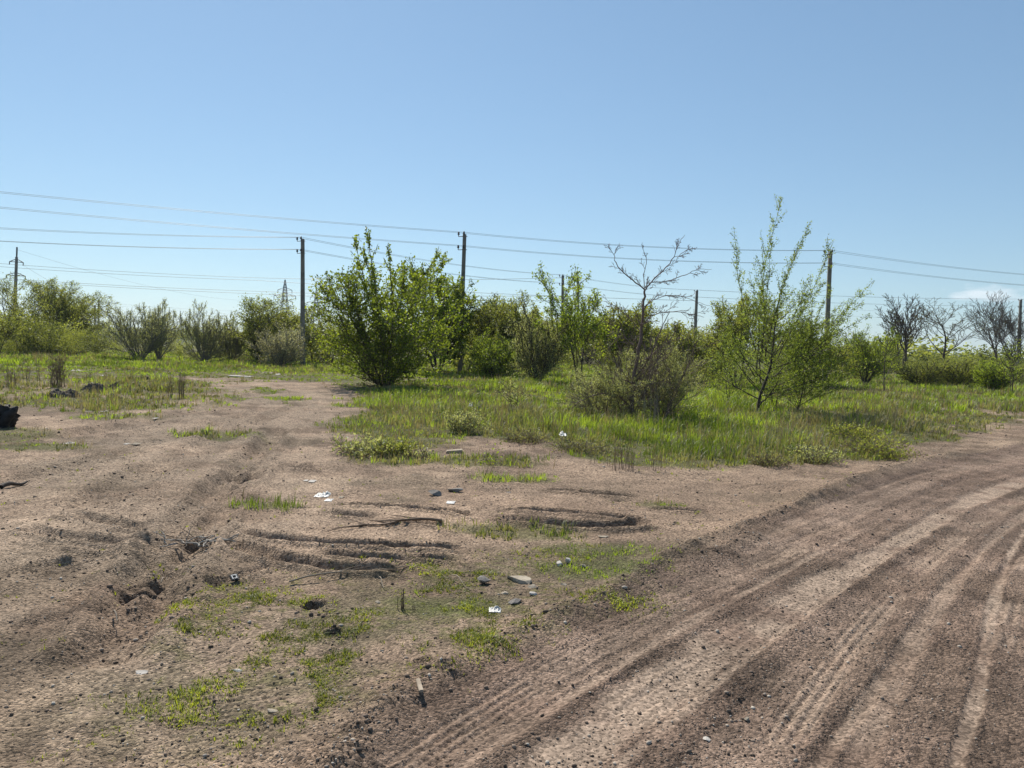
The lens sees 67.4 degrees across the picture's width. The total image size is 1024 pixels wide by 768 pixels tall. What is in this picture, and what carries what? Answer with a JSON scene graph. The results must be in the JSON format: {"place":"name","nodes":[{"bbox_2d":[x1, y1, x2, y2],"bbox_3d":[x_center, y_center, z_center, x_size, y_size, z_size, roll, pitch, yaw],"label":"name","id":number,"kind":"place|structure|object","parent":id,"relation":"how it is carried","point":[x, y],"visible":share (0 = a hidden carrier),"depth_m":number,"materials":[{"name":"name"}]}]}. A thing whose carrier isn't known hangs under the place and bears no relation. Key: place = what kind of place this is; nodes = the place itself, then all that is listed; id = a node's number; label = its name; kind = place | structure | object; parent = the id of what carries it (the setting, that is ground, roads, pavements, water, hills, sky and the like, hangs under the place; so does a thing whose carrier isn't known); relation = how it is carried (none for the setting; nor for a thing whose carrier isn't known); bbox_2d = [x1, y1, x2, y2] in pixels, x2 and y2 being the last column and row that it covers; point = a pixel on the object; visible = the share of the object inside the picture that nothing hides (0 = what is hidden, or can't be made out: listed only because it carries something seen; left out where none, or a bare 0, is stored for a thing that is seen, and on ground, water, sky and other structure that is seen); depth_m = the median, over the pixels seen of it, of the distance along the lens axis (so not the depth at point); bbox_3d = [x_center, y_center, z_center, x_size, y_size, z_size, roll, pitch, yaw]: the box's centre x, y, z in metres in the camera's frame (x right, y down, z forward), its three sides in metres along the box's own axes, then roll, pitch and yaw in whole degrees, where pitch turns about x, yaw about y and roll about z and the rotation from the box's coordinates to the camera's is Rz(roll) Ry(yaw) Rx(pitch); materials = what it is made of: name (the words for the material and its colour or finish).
{"place":"outdoors","nodes":[
{"label":"outdoors","id":0,"kind":"place"},
{"bbox_2d":[0,448,851,767],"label":"sprouting grass","id":1,"kind":"structure","parent":0,"point":[482,636],"depth_m":4.28,"materials":[{"name":"green plant"}]},
{"bbox_2d":[0,327,1023,767],"bbox_3d":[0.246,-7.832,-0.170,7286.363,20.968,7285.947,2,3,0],"label":"ground","id":2,"kind":"structure","parent":0,"point":[512,695],"depth_m":5.12,"materials":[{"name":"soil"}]},
{"bbox_2d":[0,404,20,427],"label":"charred stump","id":3,"kind":"object","parent":2,"relation":"on","point":[9,416],"visible":0.89,"depth_m":12.87,"materials":[{"name":"wood"}]},
{"bbox_2d":[2,365,22,386],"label":"dry weed","id":4,"kind":"object","parent":2,"relation":"on","point":[11,376],"visible":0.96,"depth_m":22.12,"materials":[{"name":"plant"}]},
{"bbox_2d":[0,309,27,352],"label":"willow tree","id":5,"kind":"object","parent":2,"relation":"on","point":[6,331],"visible":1,"depth_m":48.24,"materials":[{"name":"green plant"}]},
{"bbox_2d":[0,481,27,488],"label":"stick","id":6,"kind":"object","parent":2,"relation":"on","point":[4,484],"visible":1,"depth_m":7.94,"materials":[{"name":"wood"}]},
{"bbox_2d":[6,247,25,308],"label":"crossarm pole","id":7,"kind":"object","parent":2,"relation":"on","point":[16,259],"visible":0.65,"depth_m":123.27,"materials":[{"name":"metal"}]},
{"bbox_2d":[4,278,362,294],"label":"power cable","id":8,"kind":"object","parent":7,"relation":"attached to","point":[163,287],"visible":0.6,"depth_m":112.99,"materials":[{"name":"metal"}]},
{"bbox_2d":[1,279,496,300],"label":"power cable","id":9,"kind":"object","parent":7,"relation":"attached to","point":[202,291],"visible":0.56,"depth_m":112.67,"materials":[{"name":"metal"}]},
{"bbox_2d":[0,263,537,279],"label":"power cable","id":10,"kind":"object","parent":7,"relation":"attached to","point":[246,277],"visible":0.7,"depth_m":112.11,"materials":[{"name":"metal"}]},
{"bbox_2d":[10,267,692,300],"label":"power cable","id":11,"kind":"object","parent":7,"relation":"attached to","point":[321,284],"visible":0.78,"depth_m":111.44,"materials":[{"name":"metal"}]},
{"bbox_2d":[0,271,56,353],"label":"willow tree","id":12,"kind":"object","parent":2,"relation":"on","point":[13,299],"visible":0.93,"depth_m":53.53,"materials":[{"name":"green plant"}]},
{"bbox_2d":[18,274,82,332],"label":"willow tree","id":13,"kind":"object","parent":2,"relation":"on","point":[58,304],"visible":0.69,"depth_m":60.34,"materials":[{"name":"green plant"}]},
{"bbox_2d":[45,351,69,387],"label":"dry weed","id":14,"kind":"object","parent":2,"relation":"on","point":[58,379],"visible":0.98,"depth_m":22.36,"materials":[{"name":"plant"}]},
{"bbox_2d":[45,388,79,397],"bbox_3d":[-11.234,0.273,19.258,0.928,0.348,0.557,2,3,0],"label":"earth heap","id":15,"kind":"object","parent":2,"relation":"on","point":[70,391],"visible":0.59,"depth_m":19.14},
{"bbox_2d":[38,283,119,338],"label":"willow tree","id":16,"kind":"object","parent":2,"relation":"on","point":[86,307],"visible":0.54,"depth_m":62.92,"materials":[{"name":"green plant"}]},
{"bbox_2d":[80,383,104,391],"bbox_3d":[-11.555,0.151,21.202,0.776,0.381,0.465,2,3,0],"label":"earth heap","id":17,"kind":"object","parent":2,"relation":"on","point":[89,386],"visible":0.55,"depth_m":21.09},
{"bbox_2d":[83,301,178,358],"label":"grey shrub","id":18,"kind":"object","parent":2,"relation":"on","point":[133,340],"visible":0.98,"depth_m":47.42,"materials":[{"name":"green plant"}]},
{"bbox_2d":[135,299,184,358],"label":"grey shrub","id":19,"kind":"object","parent":2,"relation":"on","point":[159,355],"visible":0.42,"depth_m":49.08,"materials":[{"name":"green plant"}]},
{"bbox_2d":[177,370,186,397],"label":"dry weed","id":20,"kind":"object","parent":2,"relation":"on","point":[179,387],"visible":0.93,"depth_m":19.75,"materials":[{"name":"plant"}]},
{"bbox_2d":[153,522,244,554],"bbox_3d":[-2.522,1.194,6.100,0.707,0.153,0.540,4,3,35],"label":"root bundle","id":21,"kind":"object","parent":2,"relation":"on","point":[203,540],"visible":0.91,"depth_m":6.03,"materials":[{"name":"brown wood"}]},
{"bbox_2d":[168,299,233,360],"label":"grey shrub","id":22,"kind":"object","parent":2,"relation":"on","point":[207,341],"visible":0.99,"depth_m":49.18,"materials":[{"name":"green plant"}]},
{"bbox_2d":[212,312,252,359],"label":"grey shrub","id":23,"kind":"object","parent":2,"relation":"on","point":[237,350],"visible":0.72,"depth_m":50.90,"materials":[{"name":"green plant"}]},
{"bbox_2d":[229,571,241,580],"bbox_3d":[-1.850,1.291,5.164,0.089,0.029,0.060,-1,32,-42],"label":"plastic tag","id":24,"kind":"object","parent":2,"relation":"on","point":[234,577],"visible":1,"depth_m":5.15,"materials":[{"name":"white plastic"}]},
{"bbox_2d":[242,324,271,360],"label":"green shrub","id":25,"kind":"object","parent":2,"relation":"on","point":[250,350],"visible":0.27,"depth_m":51.12,"materials":[{"name":"green plant"}]},
{"bbox_2d":[224,291,315,358],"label":"olive tree","id":26,"kind":"object","parent":2,"relation":"on","point":[258,322],"visible":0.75,"depth_m":48.98,"materials":[{"name":"green plant"}]},
{"bbox_2d":[244,320,313,365],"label":"blossoming shrub","id":27,"kind":"object","parent":2,"relation":"on","point":[278,351],"visible":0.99,"depth_m":45.35,"materials":[{"name":"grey plant"}]},
{"bbox_2d":[276,280,295,321],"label":"lattice pylon","id":28,"kind":"object","parent":2,"relation":"on","point":[284,285],"visible":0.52,"depth_m":378.35,"materials":[{"name":"grey metal"}]},
{"bbox_2d":[296,236,304,364],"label":"utility pole","id":29,"kind":"object","parent":2,"relation":"on","point":[302,302],"visible":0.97,"depth_m":47.72,"materials":[{"name":"wood"}]},
{"bbox_2d":[12,228,948,298],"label":"power cable","id":30,"kind":"object","parent":29,"relation":"attached to","point":[393,254],"visible":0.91,"depth_m":50.68,"materials":[{"name":"metal"}]},
{"bbox_2d":[1,241,1022,306],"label":"power cable","id":31,"kind":"object","parent":29,"relation":"attached to","point":[335,256],"visible":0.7,"depth_m":47.57,"materials":[{"name":"metal"}]},
{"bbox_2d":[9,229,1022,299],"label":"power cable","id":32,"kind":"object","parent":29,"relation":"attached to","point":[370,251],"visible":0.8,"depth_m":47.81,"materials":[{"name":"metal"}]},
{"bbox_2d":[290,302,332,361],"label":"young tree","id":33,"kind":"object","parent":2,"relation":"on","point":[308,318],"visible":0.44,"depth_m":50.45,"materials":[{"name":"green plant"}]},
{"bbox_2d":[314,491,330,496],"bbox_3d":[-2.008,1.160,8.148,0.155,0.039,0.216,2,3,0],"label":"plastic sheet","id":34,"kind":"object","parent":2,"relation":"on","point":[326,494],"visible":1,"depth_m":8.12,"materials":[{"name":"white plastic"}]},
{"bbox_2d":[289,564,408,581],"bbox_3d":[-1.131,1.325,5.423,0.888,0.049,0.218,0,3,-26],"label":"fallen branch","id":35,"kind":"object","parent":2,"relation":"on","point":[340,571],"visible":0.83,"depth_m":5.35,"materials":[{"name":"brown wood"}]},
{"bbox_2d":[330,427,398,458],"bbox_3d":[-2.153,0.902,11.199,1.120,0.485,1.217,2,3,0],"label":"leafy weed","id":36,"kind":"object","parent":2,"relation":"on","point":[358,447],"visible":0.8,"depth_m":11.06,"materials":[{"name":"green plant"}]},
{"bbox_2d":[327,514,441,530],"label":"fallen branch","id":37,"kind":"object","parent":2,"relation":"on","point":[360,524],"visible":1,"depth_m":6.96,"materials":[{"name":"brown wood"}]},
{"bbox_2d":[305,226,480,385],"bbox_3d":[-4.383,-2.772,27.781,6.395,6.041,6.814,2,3,0],"label":"leafy bush","id":38,"kind":"object","parent":2,"relation":"on","point":[395,329],"visible":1,"depth_m":27.92,"materials":[{"name":"green plant"}]},
{"bbox_2d":[367,433,423,456],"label":"leafy weed","id":39,"kind":"object","parent":2,"relation":"on","point":[399,446],"visible":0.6,"depth_m":11.06,"materials":[{"name":"green plant"}]},
{"bbox_2d":[387,549,422,610],"bbox_3d":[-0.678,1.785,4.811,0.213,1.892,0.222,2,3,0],"label":"leafy weed","id":40,"kind":"object","parent":2,"relation":"on","point":[402,607],"visible":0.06,"depth_m":4.75,"materials":[{"name":"green plant"}]},
{"bbox_2d":[416,678,422,692],"bbox_3d":[-0.433,1.409,3.594,0.021,0.012,0.132,1,3,-14],"label":"plank","id":41,"kind":"object","parent":2,"relation":"on","point":[419,684],"visible":1,"depth_m":3.58,"materials":[{"name":"brown wood"}]},
{"bbox_2d":[400,442,444,458],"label":"leafy weed","id":42,"kind":"object","parent":2,"relation":"on","point":[410,453],"visible":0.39,"depth_m":10.95,"materials":[{"name":"green plant"}]},
{"bbox_2d":[383,251,479,370],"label":"maple tree","id":43,"kind":"object","parent":2,"relation":"on","point":[457,294],"visible":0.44,"depth_m":42.08,"materials":[{"name":"green plant"}]},
{"bbox_2d":[428,490,441,495],"bbox_3d":[-0.837,1.189,8.322,0.152,0.072,0.099,2,3,-6],"label":"stone","id":44,"kind":"object","parent":2,"relation":"on","point":[436,492],"visible":1,"depth_m":8.33,"materials":[{"name":"grey stone"}]},
{"bbox_2d":[446,449,462,453],"bbox_3d":[-0.870,1.020,11.611,0.250,0.072,0.179,2,3,-3],"label":"plank","id":45,"kind":"object","parent":2,"relation":"on","point":[453,450],"visible":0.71,"depth_m":11.54,"materials":[{"name":"brown wood"}]},
{"bbox_2d":[457,231,466,371],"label":"utility pole","id":46,"kind":"object","parent":2,"relation":"on","point":[463,249],"visible":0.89,"depth_m":43.63,"materials":[{"name":"wood"}]},
{"bbox_2d":[0,191,1020,274],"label":"power cable","id":47,"kind":"object","parent":46,"relation":"attached to","point":[465,233],"visible":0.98,"depth_m":43.11,"materials":[{"name":"metal"}]},
{"bbox_2d":[1,207,1023,285],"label":"power cable","id":48,"kind":"object","parent":46,"relation":"attached to","point":[474,246],"visible":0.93,"depth_m":43.13,"materials":[{"name":"metal"}]},
{"bbox_2d":[444,405,494,432],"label":"leafy weed","id":49,"kind":"object","parent":2,"relation":"on","point":[467,422],"visible":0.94,"depth_m":14.18,"materials":[{"name":"green plant"}]},
{"bbox_2d":[477,575,490,583],"bbox_3d":[-0.196,1.357,5.312,0.096,0.056,0.078,3,3,24],"label":"stone","id":50,"kind":"object","parent":2,"relation":"on","point":[482,579],"visible":1,"depth_m":5.29,"materials":[{"name":"grey stone"}]},
{"bbox_2d":[460,325,521,377],"bbox_3d":[-0.796,-1.544,38.728,3.278,2.856,3.251,0,3,-28],"label":"green shrub","id":51,"kind":"object","parent":2,"relation":"on","point":[488,361],"visible":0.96,"depth_m":38.51,"materials":[{"name":"green plant"}]},
{"bbox_2d":[450,290,532,354],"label":"round tree","id":52,"kind":"object","parent":2,"relation":"on","point":[485,314],"visible":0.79,"depth_m":42.38,"materials":[{"name":"green plant"}]},
{"bbox_2d":[477,437,507,465],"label":"leafy weed","id":53,"kind":"object","parent":2,"relation":"on","point":[486,461],"visible":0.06,"depth_m":10.58,"materials":[{"name":"green plant"}]},
{"bbox_2d":[489,606,500,611],"bbox_3d":[-0.105,1.385,4.746,0.080,0.022,0.086,2,3,0],"label":"crumpled wrapper","id":54,"kind":"object","parent":2,"relation":"on","point":[495,609],"visible":1,"depth_m":4.74,"materials":[{"name":"white paper"}]},
{"bbox_2d":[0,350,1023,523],"bbox_3d":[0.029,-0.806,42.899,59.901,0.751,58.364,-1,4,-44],"label":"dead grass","id":55,"kind":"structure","parent":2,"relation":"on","point":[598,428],"depth_m":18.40,"materials":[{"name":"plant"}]},
{"bbox_2d":[0,306,1023,384],"bbox_3d":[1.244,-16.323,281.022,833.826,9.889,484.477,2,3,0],"label":"scrub","id":56,"kind":"object","parent":2,"relation":"on","point":[916,354],"visible":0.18,"depth_m":56.87,"materials":[{"name":"green plant"}]},
{"bbox_2d":[0,311,1023,381],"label":"brushwood","id":57,"kind":"object","parent":2,"relation":"on","point":[332,359],"visible":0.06,"depth_m":52.32,"materials":[{"name":"green plant"}]},
{"bbox_2d":[495,370,528,408],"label":"sapling","id":58,"kind":"object","parent":2,"relation":"on","point":[520,393],"visible":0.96,"depth_m":18.58,"materials":[{"name":"green plant"}]},
{"bbox_2d":[508,598,521,604],"bbox_3d":[0.016,1.392,4.911,0.070,0.040,0.095,4,4,39],"label":"stone","id":59,"kind":"object","parent":2,"relation":"on","point":[514,601],"visible":0.98,"depth_m":4.89,"materials":[{"name":"grey stone"}]},
{"bbox_2d":[492,300,543,373],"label":"round tree","id":60,"kind":"object","parent":2,"relation":"on","point":[511,336],"visible":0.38,"depth_m":42.60,"materials":[{"name":"green plant"}]},
{"bbox_2d":[507,576,531,583],"bbox_3d":[0.065,1.373,5.372,0.115,0.048,0.211,0,4,-38],"label":"stone slab","id":61,"kind":"object","parent":2,"relation":"on","point":[522,579],"depth_m":5.34,"materials":[{"name":"beige stone"}]},
{"bbox_2d":[495,424,555,444],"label":"leafy weed","id":62,"kind":"object","parent":2,"relation":"on","point":[514,438],"visible":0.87,"depth_m":13.00,"materials":[{"name":"green plant"}]},
{"bbox_2d":[502,296,574,381],"bbox_3d":[1.073,-1.897,34.237,2.769,3.953,3.139,1,3,-21],"label":"grey shrub","id":63,"kind":"object","parent":2,"relation":"on","point":[542,362],"visible":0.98,"depth_m":33.88,"materials":[{"name":"green plant"}]},
{"bbox_2d":[559,274,563,361],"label":"utility pole","id":64,"kind":"object","parent":2,"relation":"on","point":[561,285],"visible":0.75,"depth_m":79.51,"materials":[{"name":"wood"}]},
{"bbox_2d":[530,261,620,380],"bbox_3d":[2.427,-2.623,33.819,4.767,5.465,3.273,-1,4,-45],"label":"poplar tree","id":65,"kind":"object","parent":2,"relation":"on","point":[577,317],"visible":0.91,"depth_m":33.92,"materials":[{"name":"green plant"}]},
{"bbox_2d":[546,434,611,457],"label":"leafy weed","id":66,"kind":"object","parent":2,"relation":"on","point":[582,445],"visible":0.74,"depth_m":12.02,"materials":[{"name":"green plant"}]},
{"bbox_2d":[554,364,663,415],"bbox_3d":[2.297,0.199,18.338,2.541,1.408,2.706,3,3,20],"label":"silvery bush","id":67,"kind":"object","parent":2,"relation":"on","point":[619,384],"visible":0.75,"depth_m":18.03,"materials":[{"name":"green plant"}]},
{"bbox_2d":[577,298,663,374],"bbox_3d":[5.368,-2.169,37.689,4.460,4.368,3.986,2,3,0],"label":"olive tree","id":68,"kind":"object","parent":2,"relation":"on","point":[624,320],"visible":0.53,"depth_m":37.10,"materials":[{"name":"green plant"}]},
{"bbox_2d":[607,422,636,471],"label":"dry weed","id":69,"kind":"object","parent":2,"relation":"on","point":[627,452],"visible":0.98,"depth_m":10.47,"materials":[{"name":"plant"}]},
{"bbox_2d":[554,235,723,419],"bbox_3d":[2.998,-1.290,17.968,3.904,4.480,2.623,2,3,0],"label":"bare tree","id":70,"kind":"object","parent":2,"relation":"on","point":[638,369],"visible":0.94,"depth_m":17.89,"materials":[{"name":"green plant"}]},
{"bbox_2d":[642,376,660,425],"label":"dry weed","id":71,"kind":"object","parent":2,"relation":"on","point":[655,409],"visible":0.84,"depth_m":16.36,"materials":[{"name":"brown plant"}]},
{"bbox_2d":[611,334,713,416],"bbox_3d":[3.660,-0.184,18.942,2.439,2.194,2.755,2,3,0],"label":"silvery bush","id":72,"kind":"object","parent":2,"relation":"on","point":[673,359],"visible":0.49,"depth_m":18.59,"materials":[{"name":"green plant"}]},
{"bbox_2d":[634,319,697,378],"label":"olive tree","id":73,"kind":"object","parent":2,"relation":"on","point":[680,331],"visible":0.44,"depth_m":36.98,"materials":[{"name":"green plant"}]},
{"bbox_2d":[693,290,697,341],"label":"utility pole","id":74,"kind":"object","parent":2,"relation":"on","point":[696,305],"visible":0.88,"depth_m":99.47,"materials":[{"name":"concrete"}]},
{"bbox_2d":[680,331,731,384],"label":"young tree","id":75,"kind":"object","parent":2,"relation":"on","point":[697,351],"visible":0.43,"depth_m":36.57,"materials":[{"name":"green plant"}]},
{"bbox_2d":[697,331,755,399],"bbox_3d":[6.684,-0.468,23.804,1.914,2.381,2.338,3,3,26],"label":"elm sapling","id":76,"kind":"object","parent":2,"relation":"on","point":[725,368],"visible":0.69,"depth_m":23.64,"materials":[{"name":"green plant"}]},
{"bbox_2d":[700,293,783,386],"bbox_3d":[10.958,-2.022,35.920,4.288,4.616,4.569,2,3,0],"label":"olive tree","id":77,"kind":"object","parent":2,"relation":"on","point":[740,328],"visible":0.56,"depth_m":35.52,"materials":[{"name":"green plant"}]},
{"bbox_2d":[742,448,800,469],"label":"leafy weed","id":78,"kind":"object","parent":2,"relation":"on","point":[764,461],"visible":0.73,"depth_m":11.26,"materials":[{"name":"green plant"}]},
{"bbox_2d":[751,346,802,408],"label":"elm sapling","id":79,"kind":"object","parent":2,"relation":"on","point":[781,396],"visible":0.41,"depth_m":22.73,"materials":[{"name":"green plant"}]},
{"bbox_2d":[695,194,877,409],"bbox_3d":[7.207,-2.160,20.452,4.427,6.204,4.908,4,3,33],"label":"elm tree","id":80,"kind":"object","parent":2,"relation":"on","point":[731,350],"visible":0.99,"depth_m":20.88,"materials":[{"name":"green plant"}]},
{"bbox_2d":[762,318,865,385],"bbox_3d":[15.176,-1.547,38.519,4.518,3.660,4.483,1,3,-24],"label":"olive tree","id":81,"kind":"object","parent":2,"relation":"on","point":[844,352],"visible":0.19,"depth_m":37.67,"materials":[{"name":"green plant"}]},
{"bbox_2d":[782,441,850,464],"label":"leafy weed","id":82,"kind":"object","parent":2,"relation":"on","point":[807,455],"visible":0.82,"depth_m":11.74,"materials":[{"name":"green plant"}]},
{"bbox_2d":[759,278,874,411],"bbox_3d":[8.589,-1.043,21.459,2.988,3.915,2.135,2,3,0],"label":"elm tree","id":83,"kind":"object","parent":2,"relation":"on","point":[826,334],"visible":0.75,"depth_m":21.22,"materials":[{"name":"green plant"}]},
{"bbox_2d":[822,249,832,379],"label":"utility pole","id":84,"kind":"object","parent":2,"relation":"on","point":[828,300],"visible":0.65,"depth_m":46.67,"materials":[{"name":"concrete"}]},
{"bbox_2d":[817,421,891,442],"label":"leafy weed","id":85,"kind":"object","parent":2,"relation":"on","point":[849,430],"visible":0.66,"depth_m":14.78,"materials":[{"name":"green plant"}]},
{"bbox_2d":[844,323,901,383],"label":"green shrub","id":86,"kind":"object","parent":2,"relation":"on","point":[865,350],"visible":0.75,"depth_m":45.93,"materials":[{"name":"green plant"}]},
{"bbox_2d":[831,434,927,460],"bbox_3d":[5.976,1.060,12.931,1.689,0.527,1.525,2,3,0],"label":"leafy weed","id":87,"kind":"object","parent":2,"relation":"on","point":[875,447],"visible":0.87,"depth_m":12.79,"materials":[{"name":"green plant"}]},
{"bbox_2d":[865,334,900,390],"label":"sapling","id":88,"kind":"object","parent":2,"relation":"on","point":[885,353],"visible":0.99,"depth_m":34.32,"materials":[{"name":"green plant"}]},
{"bbox_2d":[875,294,933,370],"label":"leafless tree","id":89,"kind":"object","parent":2,"relation":"on","point":[901,323],"visible":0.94,"depth_m":76.09,"materials":[{"name":"grey plant"}]},
{"bbox_2d":[889,358,952,385],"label":"green shrub","id":90,"kind":"object","parent":2,"relation":"on","point":[931,373],"visible":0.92,"depth_m":44.68,"materials":[{"name":"green plant"}]},
{"bbox_2d":[909,298,997,360],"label":"leafless tree","id":91,"kind":"object","parent":2,"relation":"on","point":[931,319],"visible":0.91,"depth_m":93.61,"materials":[{"name":"grey plant"}]},
{"bbox_2d":[934,354,988,386],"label":"green shrub","id":92,"kind":"object","parent":2,"relation":"on","point":[961,375],"visible":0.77,"depth_m":44.62,"materials":[{"name":"green plant"}]},
{"bbox_2d":[963,289,1023,364],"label":"leafless tree","id":93,"kind":"object","parent":2,"relation":"on","point":[984,332],"visible":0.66,"depth_m":123.34,"materials":[{"name":"grey plant"}]},
{"bbox_2d":[970,357,1021,391],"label":"green shrub","id":94,"kind":"object","parent":2,"relation":"on","point":[986,375],"visible":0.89,"depth_m":39.84,"materials":[{"name":"green plant"}]},
{"bbox_2d":[973,305,1023,364],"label":"leafless tree","id":95,"kind":"object","parent":2,"relation":"on","point":[1010,326],"visible":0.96,"depth_m":116.16,"materials":[{"name":"grey plant"}]},
{"bbox_2d":[990,339,1023,393],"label":"sapling","id":96,"kind":"object","parent":2,"relation":"on","point":[1016,358],"visible":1,"depth_m":35.75,"materials":[{"name":"green plant"}]},
{"bbox_2d":[1017,299,1021,363],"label":"utility pole","id":97,"kind":"object","parent":2,"relation":"on","point":[1020,307],"visible":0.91,"depth_m":117.41,"materials":[{"name":"concrete"}]},
{"bbox_2d":[0,348,1023,593],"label":"grass","id":98,"kind":"structure","parent":0,"point":[674,426],"depth_m":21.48,"materials":[{"name":"green plant"}]},
{"bbox_2d":[0,0,1023,357],"label":"sky","id":99,"kind":"structure","parent":0,"point":[895,128],"materials":[{"name":"blue"}]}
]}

